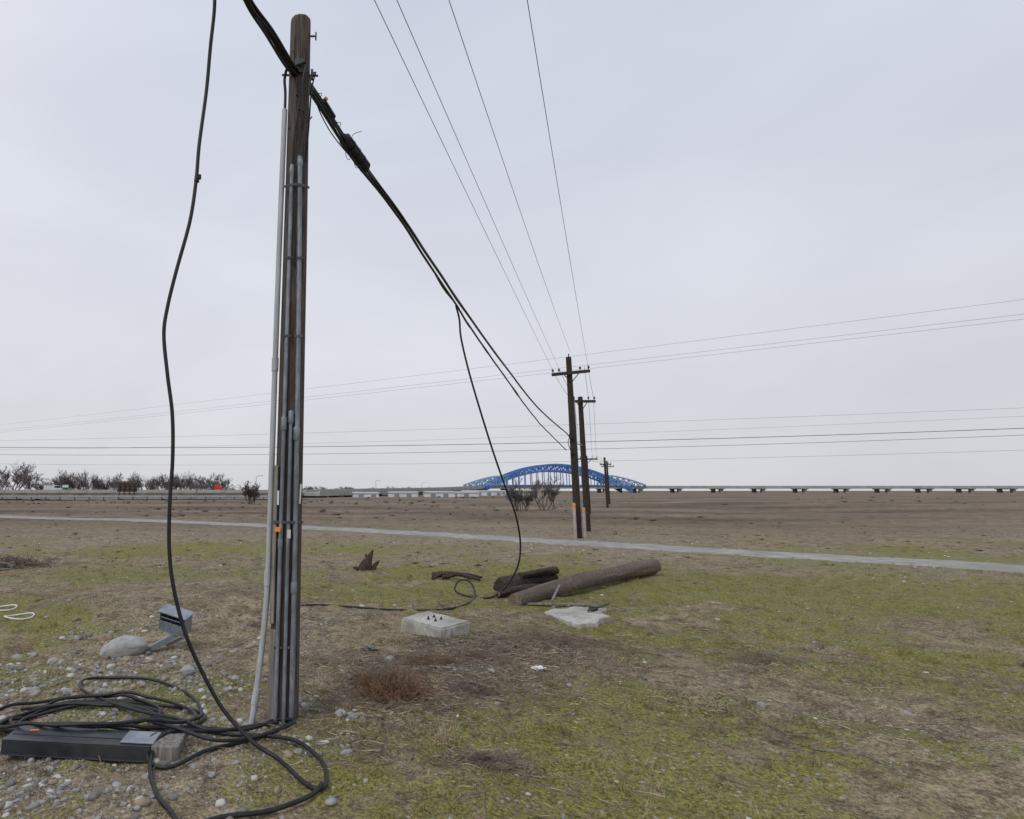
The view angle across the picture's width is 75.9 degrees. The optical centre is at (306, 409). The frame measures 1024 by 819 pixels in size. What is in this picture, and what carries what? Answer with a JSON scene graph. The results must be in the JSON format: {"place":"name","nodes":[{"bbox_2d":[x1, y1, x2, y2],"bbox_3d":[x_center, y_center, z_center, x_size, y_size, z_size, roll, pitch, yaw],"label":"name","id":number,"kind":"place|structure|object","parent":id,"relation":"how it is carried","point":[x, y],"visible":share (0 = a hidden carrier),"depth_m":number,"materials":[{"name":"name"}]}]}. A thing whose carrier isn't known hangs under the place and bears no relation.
{"place":"outdoors","nodes":[
{"label":"outdoors","id":0,"kind":"place"},
{"bbox_2d":[0,493,267,497],"bbox_3d":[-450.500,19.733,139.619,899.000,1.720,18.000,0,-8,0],"label":"highway embankment","id":1,"kind":"structure","parent":0,"point":[125,494],"depth_m":133.09,"materials":[{"name":"grey concrete"}]},
{"bbox_2d":[43,485,62,489],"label":"white van","id":2,"kind":"object","parent":1,"relation":"on","point":[51,487],"visible":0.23,"depth_m":136.69,"materials":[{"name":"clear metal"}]},
{"bbox_2d":[62,484,68,489],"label":"green road sign","id":3,"kind":"object","parent":1,"relation":"on","point":[65,486],"visible":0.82,"depth_m":134.93,"materials":[{"name":"metal"}]},
{"bbox_2d":[0,490,305,492],"bbox_3d":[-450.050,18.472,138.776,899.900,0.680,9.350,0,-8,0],"label":"concrete barrier","id":4,"kind":"object","parent":1,"relation":"on","point":[115,491],"visible":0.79,"depth_m":134.14,"materials":[{"name":"grey concrete"}]},
{"bbox_2d":[191,484,224,490],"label":"red truck","id":5,"kind":"object","parent":1,"relation":"on","point":[201,487],"visible":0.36,"depth_m":136.61,"materials":[{"name":"paint"}]},
{"bbox_2d":[0,498,267,498],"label":"frontage road","id":6,"kind":"structure","parent":0,"point":[130,498],"depth_m":107.88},
{"bbox_2d":[0,491,1023,818],"bbox_3d":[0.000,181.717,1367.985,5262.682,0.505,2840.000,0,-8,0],"label":"ground","id":7,"kind":"structure","parent":0,"point":[996,517],"depth_m":6.45,"materials":[{"name":"green plant"}]},
{"bbox_2d":[0,604,16,610],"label":"plastic hoop","id":8,"kind":"object","parent":7,"relation":"on","point":[9,605],"visible":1,"depth_m":8.17,"materials":[{"name":"white plastic"}]},
{"bbox_2d":[4,612,34,619],"bbox_3d":[-3.560,2.559,7.611,0.357,0.042,0.324,0,-8,0],"label":"plastic hoop","id":9,"kind":"object","parent":7,"relation":"on","point":[7,616],"visible":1,"depth_m":7.59,"materials":[{"name":"white plastic"}]},
{"bbox_2d":[0,553,63,568],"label":"brush pile","id":10,"kind":"object","parent":7,"relation":"on","point":[22,561],"visible":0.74,"depth_m":12.99,"materials":[{"name":"brown plant"}]},
{"bbox_2d":[0,558,89,570],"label":"brush pile","id":11,"kind":"object","parent":7,"relation":"on","point":[13,566],"visible":0.69,"depth_m":12.89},
{"bbox_2d":[47,657,58,663],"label":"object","id":12,"kind":"object","parent":7,"relation":"on","point":[53,660],"visible":0.75,"depth_m":5.90,"materials":[{"name":"stone"}]},
{"bbox_2d":[0,726,184,762],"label":"fallen conduit cover","id":13,"kind":"object","parent":7,"relation":"on","point":[83,743],"visible":0.82,"depth_m":3.66,"materials":[{"name":"paint"}]},
{"bbox_2d":[0,462,241,489],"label":"bare tree line","id":14,"kind":"object","parent":7,"relation":"on","point":[160,482],"visible":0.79,"depth_m":172.64,"materials":[{"name":"plant"}]},
{"bbox_2d":[100,635,148,658],"bbox_3d":[-1.833,2.373,6.160,0.476,0.188,0.277,-8,-6,-10],"label":"boulder","id":15,"kind":"object","parent":7,"relation":"on","point":[125,645],"visible":0.89,"depth_m":6.07,"materials":[{"name":"stone"}]},
{"bbox_2d":[117,481,136,497],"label":"brown road sign","id":16,"kind":"object","parent":7,"relation":"on","point":[126,486],"visible":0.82,"depth_m":117.97,"materials":[{"name":"brown metal"}]},
{"bbox_2d":[0,495,267,499],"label":"guardrail","id":17,"kind":"object","parent":7,"relation":"on","point":[132,496],"visible":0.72,"depth_m":105.85,"materials":[{"name":"metal"}]},
{"bbox_2d":[0,676,295,769],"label":"cable coil","id":18,"kind":"object","parent":7,"relation":"on","point":[161,719],"visible":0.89,"depth_m":4.14,"materials":[{"name":"black rubber"}]},
{"bbox_2d":[147,604,194,651],"bbox_3d":[-1.396,2.251,6.311,0.476,0.462,0.248,-2,-8,11],"label":"leaning metal pedestal","id":19,"kind":"object","parent":7,"relation":"on","point":[169,621],"visible":0.86,"depth_m":6.27,"materials":[{"name":"metal"}]},
{"bbox_2d":[179,665,194,674],"bbox_3d":[-1.064,2.314,5.462,0.145,0.074,0.120,4,-9,-28],"label":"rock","id":20,"kind":"object","parent":7,"relation":"on","point":[187,670],"visible":1,"depth_m":5.42,"materials":[{"name":"stone"}]},
{"bbox_2d":[148,0,328,818],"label":"hanging cable","id":21,"kind":"object","parent":7,"relation":"on","point":[320,786],"visible":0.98,"depth_m":3.80,"materials":[{"name":"black rubber"}]},
{"bbox_2d":[238,481,263,503],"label":"bare bush","id":22,"kind":"object","parent":7,"relation":"on","point":[250,492],"visible":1,"depth_m":68.96,"materials":[{"name":"plant"}]},
{"bbox_2d":[241,618,261,626],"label":"dead weed","id":23,"kind":"object","parent":7,"relation":"on","point":[250,625],"visible":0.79,"depth_m":7.20,"materials":[{"name":"brown plant"}]},
{"bbox_2d":[248,14,317,724],"bbox_3d":[-0.151,-0.436,4.613,0.386,5.515,0.267,1,-7,0],"label":"utility pole","id":24,"kind":"object","parent":7,"relation":"on","point":[282,575],"visible":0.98,"depth_m":4.49,"materials":[{"name":"brown wood"}]},
{"bbox_2d":[243,0,567,449],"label":"aerial cable bundle","id":25,"kind":"object","parent":24,"relation":"attached to","point":[273,39],"visible":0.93,"depth_m":5.94,"materials":[{"name":"black rubber"}]},
{"bbox_2d":[323,99,335,118],"bbox_3d":[0.178,-2.574,5.281,0.069,0.104,0.236,-4,-9,30],"label":"splice closure","id":26,"kind":"object","parent":25,"relation":"attached to","point":[329,109],"visible":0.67,"depth_m":5.26,"materials":[{"name":"black plastic"}]},
{"bbox_2d":[316,93,361,166],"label":"loose tie wires","id":27,"kind":"object","parent":25,"relation":"attached to","point":[333,135],"visible":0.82,"depth_m":5.40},
{"bbox_2d":[339,133,369,171],"bbox_3d":[0.451,-2.384,5.720,0.122,0.188,0.520,-5,-9,31],"label":"splice closure","id":28,"kind":"object","parent":25,"relation":"attached to","point":[358,155],"visible":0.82,"depth_m":5.66,"materials":[{"name":"black plastic"}]},
{"bbox_2d":[300,306,520,610],"bbox_3d":[1.435,0.652,8.559,3.810,4.124,1.241,4,-8,-26],"label":"slack cable","id":29,"kind":"object","parent":25,"relation":"hanging from","point":[459,580],"visible":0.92,"depth_m":8.61,"materials":[{"name":"black rubber"}]},
{"bbox_2d":[335,709,345,717],"bbox_3d":[0.241,2.161,4.372,0.083,0.045,0.091,-1,-8,4],"label":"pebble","id":30,"kind":"object","parent":7,"relation":"on","point":[338,713],"visible":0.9,"depth_m":4.35,"materials":[{"name":"stone"}]},
{"bbox_2d":[352,492,378,496],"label":"white shed","id":31,"kind":"structure","parent":7,"relation":"on","point":[365,494],"depth_m":145.12,"materials":[{"name":"metal"}]},
{"bbox_2d":[358,494,375,496],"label":"doors","id":32,"kind":"structure","parent":31,"relation":"in","point":[359,495],"depth_m":145.04,"materials":[{"name":"grey metal"}]},
{"bbox_2d":[353,549,378,570],"bbox_3d":[1.212,3.124,12.601,0.468,0.498,0.314,5,-9,-33],"label":"tree stump","id":33,"kind":"object","parent":7,"relation":"on","point":[365,563],"visible":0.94,"depth_m":12.52,"materials":[{"name":"brown wood"}]},
{"bbox_2d":[303,486,428,489],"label":"bare tree line","id":34,"kind":"object","parent":7,"relation":"on","point":[310,487],"visible":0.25,"depth_m":504.29,"materials":[{"name":"plant"}]},
{"bbox_2d":[360,645,378,650],"bbox_3d":[0.623,2.367,6.093,0.191,0.057,0.110,0,-8,0],"label":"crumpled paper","id":35,"kind":"object","parent":7,"relation":"on","point":[369,647],"visible":1,"depth_m":6.07,"materials":[{"name":"white paper"}]},
{"bbox_2d":[329,671,434,687],"bbox_3d":[0.635,2.213,5.099,0.886,0.089,0.504,-2,-8,12],"label":"dead weed","id":36,"kind":"object","parent":7,"relation":"on","point":[346,675],"visible":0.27,"depth_m":5.11,"materials":[{"name":"brown plant"}]},
{"bbox_2d":[368,630,417,646],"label":"dead weed","id":37,"kind":"object","parent":7,"relation":"on","point":[397,637],"visible":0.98,"depth_m":6.42,"materials":[{"name":"plant"}]},
{"bbox_2d":[302,486,484,497],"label":"highway viaduct","id":38,"kind":"object","parent":7,"relation":"on","point":[319,493],"visible":0.62,"depth_m":164.93,"materials":[{"name":"concrete"}]},
{"bbox_2d":[341,661,458,707],"bbox_3d":[0.715,2.079,4.761,0.927,0.233,0.797,0,-8,0],"label":"tumbleweed","id":39,"kind":"object","parent":7,"relation":"on","point":[391,686],"visible":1,"depth_m":4.70,"materials":[{"name":"brown plant"}]},
{"bbox_2d":[387,491,418,496],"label":"white shed","id":40,"kind":"structure","parent":7,"relation":"on","point":[402,493],"depth_m":152.09,"materials":[{"name":"metal"}]},
{"bbox_2d":[385,649,478,668],"bbox_3d":[1.121,2.265,5.615,0.955,0.111,0.574,0,-8,0],"label":"dead weed","id":41,"kind":"object","parent":7,"relation":"on","point":[432,660],"visible":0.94,"depth_m":5.59,"materials":[{"name":"brown plant"}]},
{"bbox_2d":[400,611,469,638],"bbox_3d":[1.428,2.416,6.862,0.505,0.206,0.621,3,-6,-39],"label":"concrete footing","id":42,"kind":"object","parent":7,"relation":"on","point":[428,623],"visible":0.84,"depth_m":6.73,"materials":[{"name":"grey concrete"}]},
{"bbox_2d":[423,491,455,496],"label":"white shed","id":43,"kind":"structure","parent":7,"relation":"on","point":[439,493],"depth_m":147.07,"materials":[{"name":"metal"}]},
{"bbox_2d":[431,494,447,496],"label":"doors","id":44,"kind":"structure","parent":43,"relation":"in","point":[432,495],"depth_m":147.04,"materials":[{"name":"grey metal"}]},
{"bbox_2d":[426,711,461,748],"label":"dead weed","id":45,"kind":"object","parent":7,"relation":"on","point":[439,735],"visible":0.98,"depth_m":3.81,"materials":[{"name":"plant"}]},
{"bbox_2d":[431,571,482,580],"bbox_3d":[2.746,3.060,11.272,0.916,0.165,0.362,-2,-8,18],"label":"driftwood","id":46,"kind":"object","parent":7,"relation":"on","point":[444,575],"visible":0.98,"depth_m":11.27,"materials":[{"name":"brown wood"}]},
{"bbox_2d":[455,491,479,496],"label":"white shed","id":47,"kind":"structure","parent":7,"relation":"on","point":[466,493],"depth_m":157.04,"materials":[{"name":"metal"}]},
{"bbox_2d":[461,490,492,495],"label":"white shed","id":48,"kind":"structure","parent":7,"relation":"on","point":[486,493],"depth_m":186.31,"materials":[{"name":"metal"}]},
{"bbox_2d":[444,648,512,661],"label":"dead weed","id":49,"kind":"object","parent":7,"relation":"on","point":[482,655],"visible":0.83,"depth_m":5.83,"materials":[{"name":"brown plant"}]},
{"bbox_2d":[446,674,516,698],"bbox_3d":[1.355,2.184,4.936,0.587,0.124,0.472,0,-8,0],"label":"tumbleweed","id":50,"kind":"object","parent":7,"relation":"on","point":[470,688],"visible":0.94,"depth_m":4.87,"materials":[{"name":"brown plant"}]},
{"bbox_2d":[436,746,571,774],"bbox_3d":[1.157,2.020,3.562,0.858,0.064,0.327,0,-8,0],"label":"dead weed","id":51,"kind":"object","parent":7,"relation":"on","point":[498,761],"visible":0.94,"depth_m":3.56,"materials":[{"name":"brown plant"}]},
{"bbox_2d":[492,490,523,494],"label":"white shed","id":52,"kind":"structure","parent":7,"relation":"on","point":[497,492],"depth_m":201.17,"materials":[{"name":"metal"}]},
{"bbox_2d":[0,531,1023,818],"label":"gravel","id":53,"kind":"structure","parent":7,"relation":"on","point":[96,793],"depth_m":4.73,"materials":[{"name":"grey gravel"}]},
{"bbox_2d":[0,552,1023,818],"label":"grass tufts","id":54,"kind":"object","parent":7,"relation":"on","point":[622,788],"visible":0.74,"depth_m":5.43,"materials":[{"name":"green plant"}]},
{"bbox_2d":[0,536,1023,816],"bbox_3d":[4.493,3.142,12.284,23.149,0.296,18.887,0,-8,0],"label":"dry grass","id":55,"kind":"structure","parent":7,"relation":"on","point":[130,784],"depth_m":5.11,"materials":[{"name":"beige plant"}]},
{"bbox_2d":[0,496,1023,568],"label":"sagebrush","id":56,"kind":"object","parent":7,"relation":"on","point":[356,503],"visible":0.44,"depth_m":32.98,"materials":[{"name":"brown plant"}]},
{"bbox_2d":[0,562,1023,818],"bbox_3d":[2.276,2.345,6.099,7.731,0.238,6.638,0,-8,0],"label":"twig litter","id":57,"kind":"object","parent":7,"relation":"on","point":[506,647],"visible":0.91,"depth_m":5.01,"materials":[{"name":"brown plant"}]},
{"bbox_2d":[1,539,1023,816],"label":"dry grass","id":58,"kind":"structure","parent":7,"relation":"on","point":[645,641],"depth_m":6.45,"materials":[{"name":"plant"}]},
{"bbox_2d":[502,478,522,510],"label":"bare bush","id":59,"kind":"object","parent":7,"relation":"on","point":[515,496],"visible":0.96,"depth_m":48.65,"materials":[{"name":"plant"}]},
{"bbox_2d":[494,583,539,597],"bbox_3d":[3.180,2.732,9.279,0.854,0.161,0.168,4,-8,-27],"label":"split log","id":60,"kind":"object","parent":7,"relation":"on","point":[509,591],"visible":0.69,"depth_m":9.18,"materials":[{"name":"brown wood"}]},
{"bbox_2d":[493,572,558,590],"bbox_3d":[3.491,2.734,9.771,1.208,0.311,0.302,4,-9,-30],"label":"split log","id":61,"kind":"object","parent":7,"relation":"on","point":[500,583],"visible":0.39,"depth_m":9.57,"materials":[{"name":"brown wood"}]},
{"bbox_2d":[519,566,559,578],"bbox_3d":[3.690,2.601,9.766,0.788,0.168,0.142,4,-8,-27],"label":"split log","id":62,"kind":"object","parent":61,"relation":"on","point":[554,570],"visible":1,"depth_m":9.71,"materials":[{"name":"brown wood"}]},
{"bbox_2d":[520,491,535,510],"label":"bare bush","id":63,"kind":"object","parent":7,"relation":"on","point":[527,499],"visible":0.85,"depth_m":50.18,"materials":[{"name":"brown plant"}]},
{"bbox_2d":[531,665,545,670],"bbox_3d":[2.042,2.287,5.428,0.148,0.046,0.088,0,-8,0],"label":"crumpled paper","id":64,"kind":"object","parent":7,"relation":"on","point":[540,667],"visible":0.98,"depth_m":5.42,"materials":[{"name":"white paper"}]},
{"bbox_2d":[523,474,563,509],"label":"bare bush","id":65,"kind":"object","parent":7,"relation":"on","point":[535,489],"visible":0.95,"depth_m":51.31,"materials":[{"name":"plant"}]},
{"bbox_2d":[500,629,609,649],"bbox_3d":[2.576,2.351,6.335,1.074,0.099,0.703,0,-8,0],"label":"dead weed","id":66,"kind":"object","parent":7,"relation":"on","point":[562,640],"visible":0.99,"depth_m":6.30,"materials":[{"name":"brown plant"}]},
{"bbox_2d":[526,585,586,605],"bbox_3d":[3.384,2.541,8.393,0.779,0.257,0.249,-1,-8,9],"label":"broken board","id":67,"kind":"object","parent":7,"relation":"on","point":[561,604],"visible":0.94,"depth_m":8.31,"materials":[{"name":"grey wood"}]},
{"bbox_2d":[551,354,589,537],"bbox_3d":[9.205,1.320,21.172,1.344,6.620,0.307,0,-8,0],"label":"distant utility pole","id":68,"kind":"object","parent":7,"relation":"on","point":[573,447],"visible":0.94,"depth_m":21.16,"materials":[{"name":"wood"}]},
{"bbox_2d":[572,503,576,538],"bbox_3d":[8.980,3.779,20.583,0.104,1.280,0.104,0,-8,0],"label":"marker post","id":69,"kind":"object","parent":7,"relation":"on","point":[574,520],"visible":0.83,"depth_m":20.56,"materials":[{"name":"plastic"}]},
{"bbox_2d":[544,606,610,628],"bbox_3d":[3.337,2.576,7.603,0.726,0.121,1.110,-7,-11,44],"label":"broken concrete slab","id":70,"kind":"object","parent":7,"relation":"on","point":[579,617],"depth_m":7.46,"materials":[{"name":"grey concrete"}]},
{"bbox_2d":[587,603,609,611],"bbox_3d":[3.686,2.513,7.808,0.502,0.078,0.081,5,-9,-36],"label":"rusty bracket","id":71,"kind":"object","parent":70,"relation":"on","point":[593,608],"visible":1,"depth_m":7.74,"materials":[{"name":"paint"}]},
{"bbox_2d":[508,559,660,605],"bbox_3d":[4.730,2.766,10.023,5.083,0.314,0.276,7,-10,-41],"label":"fallen log","id":72,"kind":"object","parent":7,"relation":"on","point":[582,581],"visible":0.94,"depth_m":9.63,"materials":[{"name":"brown wood"}]},
{"bbox_2d":[582,507,586,538],"bbox_3d":[9.320,3.860,20.623,0.104,1.130,0.104,0,-8,0],"label":"marker post","id":73,"kind":"object","parent":7,"relation":"on","point":[584,523],"visible":0.81,"depth_m":20.59,"materials":[{"name":"plastic"}]},
{"bbox_2d":[575,397,595,531],"bbox_3d":[11.155,2.283,24.687,1.135,5.650,0.287,0,-8,0],"label":"distant utility pole","id":74,"kind":"object","parent":7,"relation":"on","point":[580,401],"visible":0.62,"depth_m":24.67,"materials":[{"name":"wood"}]},
{"bbox_2d":[578,456,597,513],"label":"distant utility pole","id":75,"kind":"object","parent":7,"relation":"on","point":[592,458],"visible":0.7,"depth_m":44.23,"materials":[{"name":"wood"}]},
{"bbox_2d":[600,457,610,507],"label":"distant utility pole","id":76,"kind":"object","parent":7,"relation":"on","point":[606,487],"visible":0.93,"depth_m":60.50,"materials":[{"name":"wood"}]},
{"bbox_2d":[374,0,611,463],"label":"power lines","id":77,"kind":"object","parent":76,"relation":"attached to","point":[505,168],"visible":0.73,"depth_m":7.86,"materials":[{"name":"metal"}]},
{"bbox_2d":[601,461,613,503],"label":"distant utility pole","id":78,"kind":"object","parent":7,"relation":"on","point":[607,468],"visible":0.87,"depth_m":76.45,"materials":[{"name":"wood"}]},
{"bbox_2d":[196,574,1023,775],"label":"fallen sticks","id":79,"kind":"object","parent":7,"relation":"on","point":[505,699],"visible":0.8,"depth_m":5.50,"materials":[{"name":"brown wood"}]},
{"bbox_2d":[660,692,735,715],"bbox_3d":[2.949,2.193,4.628,0.565,0.091,0.391,0,-8,0],"label":"dead weed","id":80,"kind":"object","parent":7,"relation":"on","point":[695,702],"visible":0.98,"depth_m":4.62,"materials":[{"name":"plant"}]},
{"bbox_2d":[463,464,1023,492],"bbox_3d":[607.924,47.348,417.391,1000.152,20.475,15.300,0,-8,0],"label":"blue arch bridge","id":81,"kind":"structure","parent":7,"relation":"on","point":[496,481],"depth_m":410.35,"materials":[{"name":"paint"}]},
{"bbox_2d":[722,644,806,665],"bbox_3d":[4.330,2.372,5.940,0.860,0.131,0.685,0,-8,0],"label":"dead weed","id":82,"kind":"object","parent":7,"relation":"on","point":[759,658],"visible":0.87,"depth_m":5.91,"materials":[{"name":"brown plant"}]},
{"bbox_2d":[0,515,1023,572],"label":"gravel path","id":83,"kind":"structure","parent":0,"point":[946,563],"depth_m":16.99,"materials":[{"name":"grey gravel"}]},
{"bbox_2d":[0,408,1023,464],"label":"crossing telecom lines","id":84,"kind":"object","parent":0,"point":[555,442],"visible":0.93,"depth_m":45.54,"materials":[{"name":"grey metal"}]},
{"bbox_2d":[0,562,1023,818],"bbox_3d":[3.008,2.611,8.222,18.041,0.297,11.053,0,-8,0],"label":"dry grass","id":85,"kind":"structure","parent":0,"point":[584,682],"depth_m":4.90,"materials":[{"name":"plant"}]},
{"bbox_2d":[0,0,1023,490],"label":"sky","id":86,"kind":"structure","parent":0,"point":[724,168],"materials":[{"name":"grey"}]},
{"bbox_2d":[2,299,1023,431],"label":"crossing power lines","id":87,"kind":"object","parent":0,"point":[601,363],"visible":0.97,"depth_m":36.47,"materials":[{"name":"metal"}]}
]}

